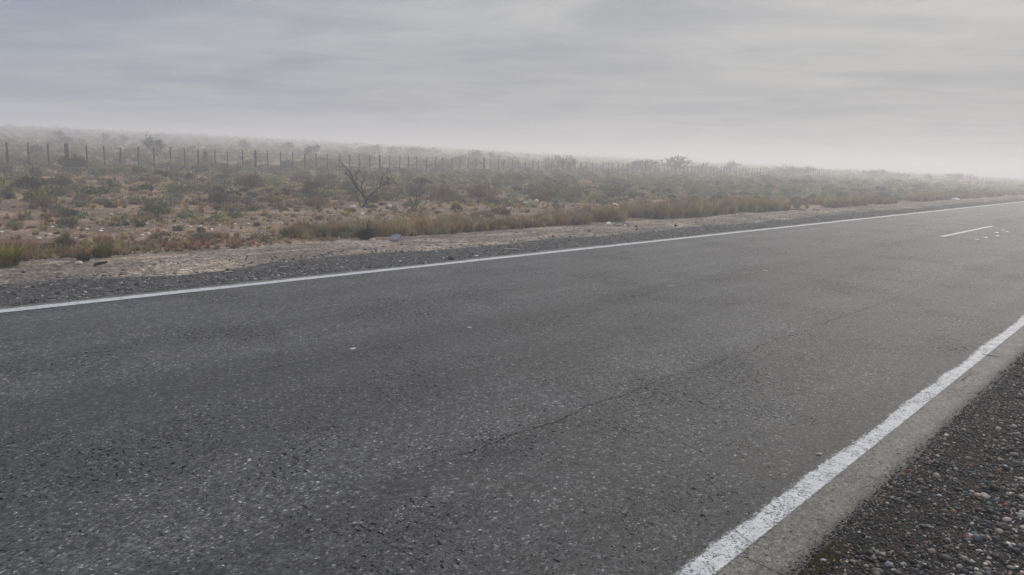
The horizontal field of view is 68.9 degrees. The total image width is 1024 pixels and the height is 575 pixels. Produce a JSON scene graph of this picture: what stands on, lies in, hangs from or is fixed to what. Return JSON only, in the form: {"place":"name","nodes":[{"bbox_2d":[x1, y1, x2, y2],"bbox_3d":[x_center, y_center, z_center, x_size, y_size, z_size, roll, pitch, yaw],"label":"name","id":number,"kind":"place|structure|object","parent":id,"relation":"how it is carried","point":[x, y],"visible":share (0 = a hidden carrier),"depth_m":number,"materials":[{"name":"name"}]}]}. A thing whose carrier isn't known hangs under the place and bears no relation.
{"place":"outdoors","nodes":[
{"label":"outdoors","id":0,"kind":"place"},
{"bbox_2d":[0,193,790,260],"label":"dry grass","id":1,"kind":"structure","parent":0,"point":[753,204],"depth_m":15.19,"materials":[{"name":"brown plant"}]},
{"bbox_2d":[0,190,907,256],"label":"rubble","id":2,"kind":"object","parent":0,"point":[282,219],"visible":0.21,"depth_m":16.33,"materials":[{"name":"stone"}]},
{"bbox_2d":[490,207,507,213],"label":"cushion shrub","id":3,"kind":"object","parent":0,"point":[496,210],"visible":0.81,"depth_m":20.70,"materials":[{"name":"grey plant"}]},
{"bbox_2d":[0,166,1022,250],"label":"dry grass","id":4,"kind":"structure","parent":0,"point":[197,218],"depth_m":21.30,"materials":[{"name":"brown plant"}]},
{"bbox_2d":[0,201,1023,574],"bbox_3d":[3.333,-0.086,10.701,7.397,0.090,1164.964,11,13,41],"label":"road","id":5,"kind":"structure","parent":0,"point":[664,407],"depth_m":4.89,"materials":[{"name":"grey asphalt"}]},
{"bbox_2d":[0,201,1023,312],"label":"road edge line","id":6,"kind":"object","parent":5,"relation":"on","point":[142,295],"visible":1,"depth_m":9.58,"materials":[{"name":"paint"}]},
{"bbox_2d":[676,315,1023,574],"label":"road edge line","id":7,"kind":"object","parent":5,"relation":"on","point":[757,522],"visible":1,"depth_m":3.90,"materials":[{"name":"paint"}]},
{"bbox_2d":[941,226,992,236],"bbox_3d":[13.018,-1.615,21.210,0.180,0.001,6.300,11,13,41],"label":"road centre dash","id":8,"kind":"object","parent":5,"relation":"on","point":[966,231],"visible":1,"depth_m":20.85,"materials":[{"name":"paint"}]},
{"bbox_2d":[0,195,1023,284],"bbox_3d":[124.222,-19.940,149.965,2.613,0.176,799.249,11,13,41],"label":"dirt track","id":9,"kind":"structure","parent":0,"point":[41,268],"depth_m":12.37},
{"bbox_2d":[0,236,31,266],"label":"yellow green bush","id":10,"kind":"object","parent":9,"relation":"on","point":[12,256],"visible":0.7,"depth_m":9.35,"materials":[{"name":"green plant"}]},
{"bbox_2d":[73,247,94,261],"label":"dark brown bush","id":11,"kind":"object","parent":9,"relation":"on","point":[83,257],"visible":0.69,"depth_m":9.94,"materials":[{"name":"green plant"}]},
{"bbox_2d":[0,133,1023,257],"bbox_3d":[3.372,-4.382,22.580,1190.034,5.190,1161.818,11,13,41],"label":"ground","id":12,"kind":"structure","parent":0,"point":[98,211],"depth_m":18.36,"materials":[{"name":"soil"}]},
{"bbox_2d":[0,187,12,199],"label":"cushion shrub","id":13,"kind":"object","parent":12,"relation":"on","point":[2,193],"visible":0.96,"depth_m":18.73,"materials":[{"name":"green plant"}]},
{"bbox_2d":[3,220,23,228],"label":"cushion shrub","id":14,"kind":"object","parent":12,"relation":"on","point":[12,223],"visible":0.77,"depth_m":13.43,"materials":[{"name":"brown plant"}]},
{"bbox_2d":[3,169,35,179],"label":"cushion shrub","id":15,"kind":"object","parent":12,"relation":"on","point":[20,174],"visible":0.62,"depth_m":25.55,"materials":[{"name":"green plant"}]},
{"bbox_2d":[16,209,26,220],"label":"grass tuft","id":16,"kind":"object","parent":12,"relation":"on","point":[22,217],"visible":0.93,"depth_m":14.64,"materials":[{"name":"green plant"}]},
{"bbox_2d":[14,174,50,190],"bbox_3d":[-14.456,-3.126,22.391,0.974,0.576,0.816,3,10,4],"label":"cushion shrub","id":17,"kind":"object","parent":12,"relation":"on","point":[30,182],"visible":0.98,"depth_m":22.36,"materials":[{"name":"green plant"}]},
{"bbox_2d":[26,144,42,155],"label":"cushion shrub","id":18,"kind":"object","parent":12,"relation":"on","point":[32,149],"visible":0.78,"depth_m":51.56,"materials":[{"name":"grey plant"}]},
{"bbox_2d":[28,167,42,178],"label":"cushion shrub","id":19,"kind":"object","parent":12,"relation":"on","point":[37,173],"visible":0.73,"depth_m":28.14,"materials":[{"name":"grey plant"}]},
{"bbox_2d":[21,188,52,201],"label":"cushion shrub","id":20,"kind":"object","parent":12,"relation":"on","point":[33,194],"visible":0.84,"depth_m":18.52,"materials":[{"name":"green plant"}]},
{"bbox_2d":[24,195,58,209],"bbox_3d":[-10.717,-1.934,17.073,0.723,0.430,0.662,-1,11,-20],"label":"cushion shrub","id":21,"kind":"object","parent":12,"relation":"on","point":[45,204],"visible":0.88,"depth_m":16.99,"materials":[{"name":"green plant"}]},
{"bbox_2d":[38,212,55,218],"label":"cushion shrub","id":22,"kind":"object","parent":12,"relation":"on","point":[46,215],"visible":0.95,"depth_m":15.06,"materials":[{"name":"brown plant"}]},
{"bbox_2d":[41,183,57,197],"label":"cushion shrub","id":23,"kind":"object","parent":12,"relation":"on","point":[51,191],"visible":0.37,"depth_m":19.34,"materials":[{"name":"green plant"}]},
{"bbox_2d":[39,240,71,250],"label":"cushion shrub","id":24,"kind":"object","parent":12,"relation":"on","point":[58,244],"visible":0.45,"depth_m":10.64,"materials":[{"name":"brown plant"}]},
{"bbox_2d":[47,207,68,215],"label":"cushion shrub","id":25,"kind":"object","parent":12,"relation":"on","point":[56,211],"visible":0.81,"depth_m":15.81,"materials":[{"name":"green plant"}]},
{"bbox_2d":[44,174,72,186],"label":"cushion shrub","id":26,"kind":"object","parent":12,"relation":"on","point":[63,182],"visible":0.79,"depth_m":23.99,"materials":[{"name":"green plant"}]},
{"bbox_2d":[49,130,69,140],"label":"misty bush","id":27,"kind":"object","parent":12,"relation":"on","point":[57,133],"visible":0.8,"depth_m":87.79,"materials":[{"name":"grey plant"}]},
{"bbox_2d":[54,187,69,195],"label":"cushion shrub","id":28,"kind":"object","parent":12,"relation":"on","point":[61,191],"visible":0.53,"depth_m":20.79,"materials":[{"name":"green plant"}]},
{"bbox_2d":[52,135,73,145],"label":"cushion shrub","id":29,"kind":"object","parent":12,"relation":"on","point":[63,140],"visible":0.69,"depth_m":71.35,"materials":[{"name":"grey plant"}]},
{"bbox_2d":[51,235,77,247],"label":"cushion shrub","id":30,"kind":"object","parent":12,"relation":"on","point":[62,240],"visible":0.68,"depth_m":10.93,"materials":[{"name":"brown plant"}]},
{"bbox_2d":[53,214,80,227],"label":"cushion shrub","id":31,"kind":"object","parent":12,"relation":"on","point":[68,220],"visible":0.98,"depth_m":13.82,"materials":[{"name":"green plant"}]},
{"bbox_2d":[60,208,78,216],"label":"cushion shrub","id":32,"kind":"object","parent":12,"relation":"on","point":[69,212],"visible":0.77,"depth_m":15.86,"materials":[{"name":"green plant"}]},
{"bbox_2d":[58,153,86,167],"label":"cushion shrub","id":33,"kind":"object","parent":12,"relation":"on","point":[75,161],"visible":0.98,"depth_m":35.09,"materials":[{"name":"grey plant"}]},
{"bbox_2d":[68,181,86,191],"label":"cushion shrub","id":34,"kind":"object","parent":12,"relation":"on","point":[76,186],"visible":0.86,"depth_m":22.91,"materials":[{"name":"green plant"}]},
{"bbox_2d":[68,197,89,207],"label":"cushion shrub","id":35,"kind":"object","parent":12,"relation":"on","point":[81,203],"visible":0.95,"depth_m":17.77,"materials":[{"name":"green plant"}]},
{"bbox_2d":[74,210,90,218],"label":"cushion shrub","id":36,"kind":"object","parent":12,"relation":"on","point":[81,215],"visible":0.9,"depth_m":15.54,"materials":[{"name":"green plant"}]},
{"bbox_2d":[84,185,103,194],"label":"cushion shrub","id":37,"kind":"object","parent":12,"relation":"on","point":[97,190],"visible":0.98,"depth_m":21.83,"materials":[{"name":"green plant"}]},
{"bbox_2d":[87,168,107,177],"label":"cushion shrub","id":38,"kind":"object","parent":12,"relation":"on","point":[97,173],"visible":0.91,"depth_m":29.81,"materials":[{"name":"grey plant"}]},
{"bbox_2d":[92,197,111,203],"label":"cushion shrub","id":39,"kind":"object","parent":12,"relation":"on","point":[103,199],"visible":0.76,"depth_m":19.23,"materials":[{"name":"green plant"}]},
{"bbox_2d":[87,239,119,257],"bbox_3d":[-5.684,-0.536,10.370,0.515,0.344,0.470,11,13,41],"label":"olive bush","id":40,"kind":"object","parent":12,"relation":"on","point":[100,251],"visible":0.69,"depth_m":10.30,"materials":[{"name":"green plant"}]},
{"bbox_2d":[108,159,132,174],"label":"cushion shrub","id":41,"kind":"object","parent":12,"relation":"on","point":[119,169],"visible":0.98,"depth_m":32.05,"materials":[{"name":"green plant"}]},
{"bbox_2d":[125,146,145,153],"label":"cushion shrub","id":42,"kind":"object","parent":12,"relation":"on","point":[130,150],"visible":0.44,"depth_m":58.85,"materials":[{"name":"grey plant"}]},
{"bbox_2d":[125,195,152,202],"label":"cushion shrub","id":43,"kind":"object","parent":12,"relation":"on","point":[136,199],"visible":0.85,"depth_m":19.64,"materials":[{"name":"beige plant"}]},
{"bbox_2d":[139,183,153,191],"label":"cushion shrub","id":44,"kind":"object","parent":12,"relation":"on","point":[145,186],"visible":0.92,"depth_m":23.80,"materials":[{"name":"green plant"}]},
{"bbox_2d":[141,134,165,155],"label":"tree","id":45,"kind":"object","parent":12,"relation":"on","point":[157,143],"visible":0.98,"depth_m":57.53,"materials":[{"name":"grey plant"}]},
{"bbox_2d":[135,192,175,217],"bbox_3d":[-8.013,-1.796,16.860,0.959,0.703,0.828,6,11,23],"label":"cushion shrub","id":46,"kind":"object","parent":12,"relation":"on","point":[165,207],"visible":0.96,"depth_m":16.76,"materials":[{"name":"green plant"}]},
{"bbox_2d":[144,174,168,181],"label":"cushion shrub","id":47,"kind":"object","parent":12,"relation":"on","point":[161,177],"visible":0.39,"depth_m":29.65,"materials":[{"name":"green plant"}]},
{"bbox_2d":[151,169,171,179],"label":"cushion shrub","id":48,"kind":"object","parent":12,"relation":"on","point":[166,174],"visible":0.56,"depth_m":30.10,"materials":[{"name":"green plant"}]},
{"bbox_2d":[166,181,193,192],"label":"cushion shrub","id":49,"kind":"object","parent":12,"relation":"on","point":[176,186],"visible":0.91,"depth_m":23.55,"materials":[{"name":"green plant"}]},
{"bbox_2d":[174,210,199,218],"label":"cushion shrub","id":50,"kind":"object","parent":12,"relation":"on","point":[191,214],"visible":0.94,"depth_m":16.62,"materials":[{"name":"green plant"}]},
{"bbox_2d":[189,229,214,240],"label":"cushion shrub","id":51,"kind":"object","parent":12,"relation":"on","point":[201,236],"visible":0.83,"depth_m":12.57,"materials":[{"name":"brown plant"}]},
{"bbox_2d":[207,189,231,203],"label":"cushion shrub","id":52,"kind":"object","parent":12,"relation":"on","point":[219,197],"visible":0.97,"depth_m":20.48,"materials":[{"name":"green plant"}]},
{"bbox_2d":[211,162,231,169],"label":"cushion shrub","id":53,"kind":"object","parent":12,"relation":"on","point":[219,165],"visible":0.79,"depth_m":40.91,"materials":[{"name":"green plant"}]},
{"bbox_2d":[219,166,233,174],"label":"cushion shrub","id":54,"kind":"object","parent":12,"relation":"on","point":[226,171],"visible":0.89,"depth_m":36.19,"materials":[{"name":"green plant"}]},
{"bbox_2d":[227,211,241,218],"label":"cushion shrub","id":55,"kind":"object","parent":12,"relation":"on","point":[234,215],"visible":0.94,"depth_m":16.86,"materials":[{"name":"brown plant"}]},
{"bbox_2d":[220,201,249,213],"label":"cushion shrub","id":56,"kind":"object","parent":12,"relation":"on","point":[233,206],"visible":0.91,"depth_m":17.99,"materials":[{"name":"green plant"}]},
{"bbox_2d":[237,137,251,148],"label":"tree","id":57,"kind":"object","parent":12,"relation":"on","point":[244,145],"visible":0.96,"depth_m":92.07,"materials":[{"name":"grey plant"}]},
{"bbox_2d":[232,173,261,187],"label":"cushion shrub","id":58,"kind":"object","parent":12,"relation":"on","point":[255,179],"visible":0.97,"depth_m":28.32,"materials":[{"name":"green plant"}]},
{"bbox_2d":[239,194,255,205],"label":"cushion shrub","id":59,"kind":"object","parent":12,"relation":"on","point":[246,200],"visible":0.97,"depth_m":20.59,"materials":[{"name":"green plant"}]},
{"bbox_2d":[257,197,278,203],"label":"cushion shrub","id":60,"kind":"object","parent":12,"relation":"on","point":[267,200],"visible":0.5,"depth_m":20.97,"materials":[{"name":"green plant"}]},
{"bbox_2d":[278,141,294,153],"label":"tree","id":61,"kind":"object","parent":12,"relation":"on","point":[288,144],"visible":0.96,"depth_m":92.17,"materials":[{"name":"grey plant"}]},
{"bbox_2d":[287,168,312,178],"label":"cushion shrub","id":62,"kind":"object","parent":12,"relation":"on","point":[300,173],"visible":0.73,"depth_m":35.65,"materials":[{"name":"green plant"}]},
{"bbox_2d":[294,222,309,237],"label":"grass tuft","id":63,"kind":"object","parent":12,"relation":"on","point":[299,232],"visible":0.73,"depth_m":13.52,"materials":[{"name":"brown plant"}]},
{"bbox_2d":[299,159,321,166],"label":"cushion shrub","id":64,"kind":"object","parent":12,"relation":"on","point":[309,162],"visible":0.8,"depth_m":53.69,"materials":[{"name":"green plant"}]},
{"bbox_2d":[303,144,320,156],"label":"tree","id":65,"kind":"object","parent":12,"relation":"on","point":[308,150],"visible":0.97,"depth_m":74.52,"materials":[{"name":"grey plant"}]},
{"bbox_2d":[303,180,322,189],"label":"cushion shrub","id":66,"kind":"object","parent":12,"relation":"on","point":[310,185],"visible":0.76,"depth_m":27.86,"materials":[{"name":"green plant"}]},
{"bbox_2d":[306,190,328,198],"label":"cushion shrub","id":67,"kind":"object","parent":12,"relation":"on","point":[310,194],"visible":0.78,"depth_m":23.44,"materials":[{"name":"green plant"}]},
{"bbox_2d":[310,195,330,207],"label":"cushion shrub","id":68,"kind":"object","parent":12,"relation":"on","point":[321,201],"visible":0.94,"depth_m":20.99,"materials":[{"name":"green plant"}]},
{"bbox_2d":[310,169,341,188],"bbox_3d":[-7.391,-4.263,29.765,1.393,1.057,1.274,-3,11,-28],"label":"cushion shrub","id":69,"kind":"object","parent":12,"relation":"on","point":[333,180],"visible":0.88,"depth_m":29.67,"materials":[{"name":"green plant"}]},
{"bbox_2d":[340,181,358,190],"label":"cushion shrub","id":70,"kind":"object","parent":12,"relation":"on","point":[348,187],"visible":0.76,"depth_m":29.04,"materials":[{"name":"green plant"}]},
{"bbox_2d":[335,159,394,207],"bbox_3d":[-4.138,-2.983,21.371,1.631,1.448,1.112,2,10,-1],"label":"bare forked bush","id":71,"kind":"object","parent":12,"relation":"on","point":[365,198],"visible":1,"depth_m":21.36,"materials":[{"name":"brown plant"}]},
{"bbox_2d":[355,221,382,239],"bbox_3d":[-2.675,-1.057,13.672,0.606,0.453,0.654,11,13,41],"label":"spiky plant","id":72,"kind":"object","parent":12,"relation":"on","point":[367,233],"visible":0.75,"depth_m":13.56,"materials":[{"name":"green plant"}]},
{"bbox_2d":[357,144,404,153],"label":"misty bush","id":73,"kind":"object","parent":12,"relation":"on","point":[376,147],"visible":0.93,"depth_m":116.12,"materials":[{"name":"grey plant"}]},
{"bbox_2d":[377,190,398,200],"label":"cushion shrub","id":74,"kind":"object","parent":12,"relation":"on","point":[391,196],"visible":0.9,"depth_m":25.05,"materials":[{"name":"green plant"}]},
{"bbox_2d":[389,233,401,240],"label":"rock","id":75,"kind":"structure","parent":12,"relation":"on","point":[395,237],"depth_m":13.54,"materials":[{"name":"stone"}]},
{"bbox_2d":[387,167,432,207],"bbox_3d":[-2.868,-2.774,21.081,1.424,1.218,0.670,3,10,5],"label":"bare twiggy bush","id":76,"kind":"object","parent":12,"relation":"on","point":[412,191],"visible":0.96,"depth_m":21.12,"materials":[{"name":"brown plant"}]},
{"bbox_2d":[398,146,423,154],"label":"misty bush","id":77,"kind":"object","parent":12,"relation":"on","point":[410,150],"visible":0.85,"depth_m":120.07,"materials":[{"name":"grey plant"}]},
{"bbox_2d":[412,176,434,185],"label":"cushion shrub","id":78,"kind":"object","parent":12,"relation":"on","point":[420,180],"visible":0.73,"depth_m":34.23,"materials":[{"name":"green plant"}]},
{"bbox_2d":[430,183,452,199],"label":"cushion shrub","id":79,"kind":"object","parent":12,"relation":"on","point":[441,192],"visible":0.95,"depth_m":25.90,"materials":[{"name":"green plant"}]},
{"bbox_2d":[1,142,897,176],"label":"wire fence","id":80,"kind":"object","parent":12,"relation":"on","point":[66,149],"visible":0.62,"depth_m":48.56,"materials":[{"name":"brown wood"}]},
{"bbox_2d":[449,155,464,166],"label":"cushion shrub","id":81,"kind":"object","parent":12,"relation":"on","point":[455,162],"visible":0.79,"depth_m":74.46,"materials":[{"name":"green plant"}]},
{"bbox_2d":[466,150,486,158],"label":"misty bush","id":82,"kind":"object","parent":12,"relation":"on","point":[474,153],"visible":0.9,"depth_m":96.63,"materials":[{"name":"grey plant"}]},
{"bbox_2d":[466,189,487,201],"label":"cushion shrub","id":83,"kind":"object","parent":12,"relation":"on","point":[477,194],"visible":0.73,"depth_m":26.30,"materials":[{"name":"green plant"}]},
{"bbox_2d":[465,183,494,194],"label":"cushion shrub","id":84,"kind":"object","parent":12,"relation":"on","point":[478,187],"visible":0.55,"depth_m":29.20,"materials":[{"name":"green plant"}]},
{"bbox_2d":[0,145,979,241],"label":"shrubland","id":85,"kind":"structure","parent":12,"relation":"on","point":[656,181],"depth_m":40.26,"materials":[{"name":"green plant"}]},
{"bbox_2d":[0,124,1023,193],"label":"shrubland","id":86,"kind":"structure","parent":12,"relation":"on","point":[37,136],"depth_m":109.50,"materials":[{"name":"green plant"}]},
{"bbox_2d":[523,183,543,193],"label":"cushion shrub","id":87,"kind":"object","parent":12,"relation":"on","point":[529,187],"visible":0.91,"depth_m":32.00,"materials":[{"name":"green plant"}]},
{"bbox_2d":[534,190,551,199],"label":"cushion shrub","id":88,"kind":"object","parent":12,"relation":"on","point":[544,194],"visible":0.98,"depth_m":26.59,"materials":[{"name":"green plant"}]},
{"bbox_2d":[546,154,577,167],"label":"misty bush","id":89,"kind":"object","parent":12,"relation":"on","point":[565,161],"visible":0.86,"depth_m":68.07,"materials":[{"name":"grey plant"}]},
{"bbox_2d":[588,195,609,202],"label":"cushion shrub","id":90,"kind":"object","parent":12,"relation":"on","point":[599,198],"visible":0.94,"depth_m":27.31,"materials":[{"name":"green plant"}]},
{"bbox_2d":[629,158,663,170],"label":"bare tree","id":91,"kind":"object","parent":12,"relation":"on","point":[641,162],"visible":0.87,"depth_m":83.25,"materials":[{"name":"grey plant"}]},
{"bbox_2d":[654,155,696,169],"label":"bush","id":92,"kind":"object","parent":12,"relation":"on","point":[674,161],"visible":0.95,"depth_m":90.49,"materials":[{"name":"grey plant"}]},
{"bbox_2d":[695,162,717,172],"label":"misty bush","id":93,"kind":"object","parent":12,"relation":"on","point":[703,165],"visible":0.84,"depth_m":95.39,"materials":[{"name":"grey plant"}]},
{"bbox_2d":[767,164,803,173],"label":"misty bush","id":94,"kind":"object","parent":12,"relation":"on","point":[788,169],"visible":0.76,"depth_m":106.10,"materials":[{"name":"grey plant"}]},
{"bbox_2d":[779,177,817,183],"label":"misty bush","id":95,"kind":"object","parent":12,"relation":"on","point":[796,180],"visible":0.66,"depth_m":58.83,"materials":[{"name":"grey plant"}]},
{"bbox_2d":[798,165,818,174],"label":"misty bush","id":96,"kind":"object","parent":12,"relation":"on","point":[808,169],"visible":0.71,"depth_m":110.80,"materials":[{"name":"grey plant"}]},
{"bbox_2d":[862,169,890,177],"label":"misty bush","id":97,"kind":"object","parent":12,"relation":"on","point":[875,172],"visible":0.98,"depth_m":109.99,"materials":[{"name":"grey plant"}]},
{"bbox_2d":[741,189,1023,208],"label":"dry grass","id":98,"kind":"structure","parent":12,"relation":"on","point":[827,201],"depth_m":36.24,"materials":[{"name":"brown plant"}]},
{"bbox_2d":[944,173,982,180],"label":"misty bush","id":99,"kind":"object","parent":12,"relation":"on","point":[956,176],"visible":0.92,"depth_m":125.83,"materials":[{"name":"grey plant"}]},
{"bbox_2d":[0,198,1023,306],"bbox_3d":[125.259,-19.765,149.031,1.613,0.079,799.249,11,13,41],"label":"gravel verge","id":100,"kind":"structure","parent":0,"point":[23,294],"depth_m":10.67,"materials":[{"name":"grey gravel"}]},
{"bbox_2d":[0,0,1023,176],"label":"sky","id":101,"kind":"structure","parent":0,"point":[932,86],"materials":[{"name":"grey"}]},
{"bbox_2d":[804,358,1023,574],"bbox_3d":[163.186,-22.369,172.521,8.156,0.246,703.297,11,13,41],"label":"gravel shoulder","id":102,"kind":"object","parent":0,"point":[979,562],"visible":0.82,"depth_m":3.63},
{"bbox_2d":[799,530,856,574],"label":"moss","id":103,"kind":"object","parent":102,"relation":"on","point":[824,551],"visible":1,"depth_m":3.13,"materials":[{"name":"green plant"}]},
{"bbox_2d":[786,352,1023,574],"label":"gravel","id":104,"kind":"structure","parent":102,"relation":"on","point":[857,524],"depth_m":3.69,"materials":[{"name":"grey gravel"}]},
{"bbox_2d":[998,522,1009,528],"bbox_3d":[2.308,1.116,3.502,0.051,0.032,0.038,4,10,8],"label":"pebble","id":105,"kind":"object","parent":102,"relation":"on","point":[1002,525],"visible":1,"depth_m":3.49,"materials":[{"name":"stone"}]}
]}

